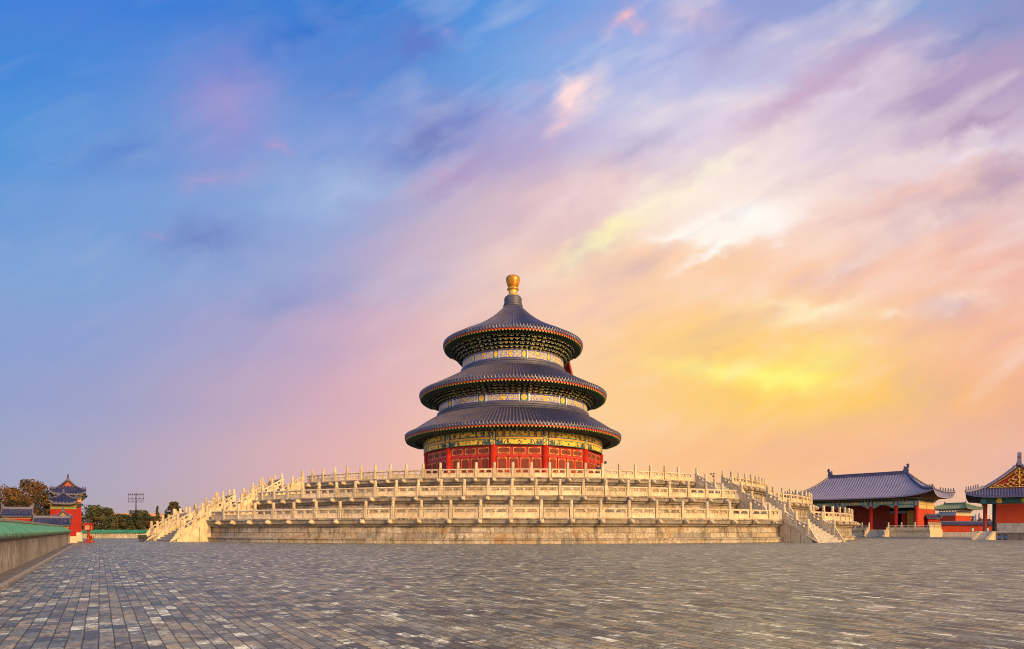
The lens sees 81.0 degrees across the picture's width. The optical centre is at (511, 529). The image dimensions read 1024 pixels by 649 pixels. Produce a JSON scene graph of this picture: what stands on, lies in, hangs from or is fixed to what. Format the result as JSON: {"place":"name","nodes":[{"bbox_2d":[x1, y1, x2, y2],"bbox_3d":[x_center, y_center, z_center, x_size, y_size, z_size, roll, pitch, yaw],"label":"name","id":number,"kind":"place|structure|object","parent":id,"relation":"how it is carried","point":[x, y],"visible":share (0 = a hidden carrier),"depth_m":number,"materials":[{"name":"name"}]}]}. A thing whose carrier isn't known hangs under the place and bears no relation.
{"place":"outdoors","nodes":[
{"label":"outdoors","id":0,"kind":"place"},
{"bbox_2d":[0,502,34,520],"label":"tiled wall","id":1,"kind":"structure","parent":0,"point":[18,513],"depth_m":45.09,"materials":[{"name":"blue tile"}]},
{"bbox_2d":[0,544,72,583],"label":"pavement","id":2,"kind":"structure","parent":0,"point":[8,574],"depth_m":17.54,"materials":[{"name":"stone"}]},
{"bbox_2d":[53,507,72,529],"bbox_3d":[-34.691,-0.353,46.361,1.220,2.876,1.322,0,0,-37],"label":"gabled cap","id":3,"kind":"object","parent":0,"point":[62,514],"visible":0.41,"depth_m":46.00,"materials":[{"name":"blue tile"}]},
{"bbox_2d":[49,474,86,540],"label":"gate tower","id":4,"kind":"structure","parent":0,"point":[69,487],"depth_m":57.08,"materials":[{"name":"red stone"}]},
{"bbox_2d":[81,530,147,537],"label":"courtyard wall","id":5,"kind":"structure","parent":0,"point":[114,533],"depth_m":78.86,"materials":[{"name":"beige stone"}]},
{"bbox_2d":[0,536,1023,648],"bbox_3d":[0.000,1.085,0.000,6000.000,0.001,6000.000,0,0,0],"label":"ground","id":6,"kind":"structure","parent":0,"point":[859,592],"depth_m":9.79,"materials":[{"name":"grey stone"}]},
{"bbox_2d":[0,484,36,514],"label":"leafy tree","id":7,"kind":"object","parent":6,"relation":"on","point":[6,492],"visible":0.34,"depth_m":71.82,"materials":[{"name":"brown plant"}]},
{"bbox_2d":[0,494,38,521],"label":"leafy tree","id":8,"kind":"object","parent":6,"relation":"on","point":[12,501],"visible":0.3,"depth_m":65.79,"materials":[{"name":"brown plant"}]},
{"bbox_2d":[13,479,48,512],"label":"leafy tree","id":9,"kind":"object","parent":6,"relation":"on","point":[36,486],"visible":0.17,"depth_m":77.44,"materials":[{"name":"brown plant"}]},
{"bbox_2d":[0,518,71,573],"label":"courtyard wall","id":10,"kind":"structure","parent":6,"relation":"on","point":[22,542],"depth_m":19.18,"materials":[{"name":"stone"}]},
{"bbox_2d":[0,543,76,589],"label":"kerb","id":11,"kind":"structure","parent":6,"relation":"on","point":[6,583],"depth_m":15.05,"materials":[{"name":"stone"}]},
{"bbox_2d":[31,490,49,520],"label":"leafy tree","id":12,"kind":"object","parent":6,"relation":"on","point":[42,498],"visible":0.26,"depth_m":74.35,"materials":[{"name":"brown plant"}]},
{"bbox_2d":[32,513,71,528],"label":"tiled wall","id":13,"kind":"structure","parent":6,"relation":"on","point":[65,521],"depth_m":44.18,"materials":[{"name":"blue tile"}]},
{"bbox_2d":[48,489,82,542],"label":"side gate","id":14,"kind":"structure","parent":6,"relation":"on","point":[67,502],"depth_m":50.51,"materials":[{"name":"red paint"}]},
{"bbox_2d":[83,523,94,542],"bbox_3d":[-36.606,0.235,52.017,0.837,1.700,0.560,0,0,-10],"label":"lantern stand","id":15,"kind":"object","parent":6,"relation":"on","point":[88,527],"visible":1,"depth_m":51.86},
{"bbox_2d":[81,505,111,529],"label":"leafy tree","id":16,"kind":"object","parent":6,"relation":"on","point":[93,514],"visible":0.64,"depth_m":97.08,"materials":[{"name":"green plant"}]},
{"bbox_2d":[97,507,115,529],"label":"leafy tree","id":17,"kind":"object","parent":6,"relation":"on","point":[108,511],"visible":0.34,"depth_m":101.81,"materials":[{"name":"green plant"}]},
{"bbox_2d":[101,513,135,529],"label":"leafy tree","id":18,"kind":"object","parent":6,"relation":"on","point":[117,520],"visible":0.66,"depth_m":93.80,"materials":[{"name":"green plant"}]},
{"bbox_2d":[128,494,143,509],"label":"floodlight mast","id":19,"kind":"object","parent":6,"relation":"on","point":[136,501],"visible":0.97,"depth_m":149.96,"materials":[{"name":"metal"}]},
{"bbox_2d":[123,510,149,529],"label":"leafy tree","id":20,"kind":"object","parent":6,"relation":"on","point":[138,516],"visible":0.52,"depth_m":94.88,"materials":[{"name":"green plant"}]},
{"bbox_2d":[110,513,164,528],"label":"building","id":21,"kind":"structure","parent":6,"relation":"on","point":[152,514],"depth_m":149.60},
{"bbox_2d":[138,533,153,541],"bbox_3d":[-34.195,0.675,56.123,1.319,0.819,0.592,0,0,-20],"label":"hand cart","id":22,"kind":"object","parent":6,"relation":"on","point":[141,537],"visible":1,"depth_m":55.82,"materials":[{"name":"metal"}]},
{"bbox_2d":[140,516,160,529],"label":"leafy tree","id":23,"kind":"object","parent":6,"relation":"on","point":[146,525],"visible":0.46,"depth_m":91.36,"materials":[{"name":"green plant"}]},
{"bbox_2d":[155,506,159,517],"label":"conifer tree","id":24,"kind":"object","parent":6,"relation":"on","point":[157,512],"visible":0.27,"depth_m":124.90,"materials":[{"name":"green plant"}]},
{"bbox_2d":[144,508,181,540],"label":"staircase","id":25,"kind":"structure","parent":6,"relation":"on","point":[157,530],"depth_m":63.44,"materials":[{"name":"stone"}]},
{"bbox_2d":[164,501,183,518],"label":"leafy tree","id":26,"kind":"object","parent":6,"relation":"on","point":[172,506],"visible":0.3,"depth_m":111.68,"materials":[{"name":"green plant"}]},
{"bbox_2d":[154,506,210,541],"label":"staircase","id":27,"kind":"structure","parent":6,"relation":"on","point":[192,530],"depth_m":56.57,"materials":[{"name":"stone"}]},
{"bbox_2d":[186,518,860,543],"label":"round terrace","id":28,"kind":"structure","parent":6,"relation":"on","point":[513,530],"depth_m":48.07,"materials":[{"name":"stone"}]},
{"bbox_2d":[192,491,224,519],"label":"staircase","id":29,"kind":"structure","parent":28,"relation":"on","point":[201,511],"depth_m":66.93,"materials":[{"name":"stone"}]},
{"bbox_2d":[209,487,254,519],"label":"staircase","id":30,"kind":"structure","parent":28,"relation":"on","point":[247,504],"depth_m":59.81,"materials":[{"name":"stone"}]},
{"bbox_2d":[175,500,852,520],"bbox_3d":[0.126,-1.665,67.144,90.277,1.420,41.039,0,0,0],"label":"balustrade","id":31,"kind":"object","parent":28,"relation":"on","point":[572,513],"visible":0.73,"depth_m":48.28,"materials":[{"name":"beige stone"}]},
{"bbox_2d":[219,495,818,519],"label":"round terrace","id":32,"kind":"structure","parent":28,"relation":"on","point":[584,501],"depth_m":52.26,"materials":[{"name":"stone"}]},
{"bbox_2d":[238,476,270,500],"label":"staircase","id":33,"kind":"structure","parent":32,"relation":"on","point":[258,486],"depth_m":70.63,"materials":[{"name":"stone"}]},
{"bbox_2d":[255,470,305,499],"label":"staircase","id":34,"kind":"structure","parent":32,"relation":"on","point":[295,486],"depth_m":63.53,"materials":[{"name":"stone"}]},
{"bbox_2d":[214,479,812,503],"bbox_3d":[0.133,-3.665,69.068,81.542,1.420,36.286,0,0,0],"label":"balustrade","id":35,"kind":"object","parent":32,"relation":"on","point":[559,490],"visible":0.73,"depth_m":52.64,"materials":[{"name":"beige stone"}]},
{"bbox_2d":[268,477,771,499],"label":"round terrace","id":36,"kind":"structure","parent":32,"relation":"on","point":[759,493],"depth_m":57.24,"materials":[{"name":"stone"}]},
{"bbox_2d":[405,274,620,476],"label":"round hall","id":37,"kind":"structure","parent":36,"relation":"on","point":[517,392],"depth_m":81.67,"materials":[{"name":"blue tile"}]},
{"bbox_2d":[259,462,767,488],"bbox_3d":[0.143,-5.665,71.991,71.355,1.420,31.833,0,0,0],"label":"balustrade","id":38,"kind":"object","parent":36,"relation":"on","point":[761,482],"visible":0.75,"depth_m":57.61,"materials":[{"name":"beige stone"}]},
{"bbox_2d":[693,468,748,498],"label":"staircase","id":39,"kind":"structure","parent":32,"relation":"on","point":[714,485],"depth_m":61.05,"materials":[{"name":"stone"}]},
{"bbox_2d":[737,484,793,518],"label":"staircase","id":40,"kind":"structure","parent":28,"relation":"on","point":[776,504],"depth_m":56.74,"materials":[{"name":"stone"}]},
{"bbox_2d":[780,504,845,542],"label":"staircase","id":41,"kind":"structure","parent":6,"relation":"on","point":[813,530],"depth_m":52.88,"materials":[{"name":"stone"}]},
{"bbox_2d":[784,463,955,536],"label":"gate hall","id":42,"kind":"structure","parent":6,"relation":"on","point":[894,504],"depth_m":101.76,"materials":[{"name":"blue tile"}]},
{"bbox_2d":[890,513,906,526],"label":"door leaf","id":43,"kind":"structure","parent":42,"relation":"in","point":[904,515],"depth_m":101.77,"materials":[{"name":"red wood"}]},
{"bbox_2d":[925,513,941,526],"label":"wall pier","id":44,"kind":"structure","parent":6,"relation":"on","point":[933,518],"depth_m":98.15,"materials":[{"name":"paint"}]},
{"bbox_2d":[940,521,991,536],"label":"courtyard wall","id":45,"kind":"structure","parent":6,"relation":"on","point":[956,528],"depth_m":97.88,"materials":[{"name":"red paint"}]},
{"bbox_2d":[965,452,1023,539],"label":"side hall","id":46,"kind":"structure","parent":6,"relation":"on","point":[1003,494],"depth_m":66.66,"materials":[{"name":"wood"}]},
{"bbox_2d":[0,0,1023,524],"label":"sky","id":47,"kind":"structure","parent":0,"point":[242,242],"materials":[{"name":"blue"}]},
{"bbox_2d":[934,501,982,520],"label":"green roofed pavilion","id":48,"kind":"structure","parent":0,"point":[963,510],"depth_m":141.21,"materials":[{"name":"tile"}]}
]}

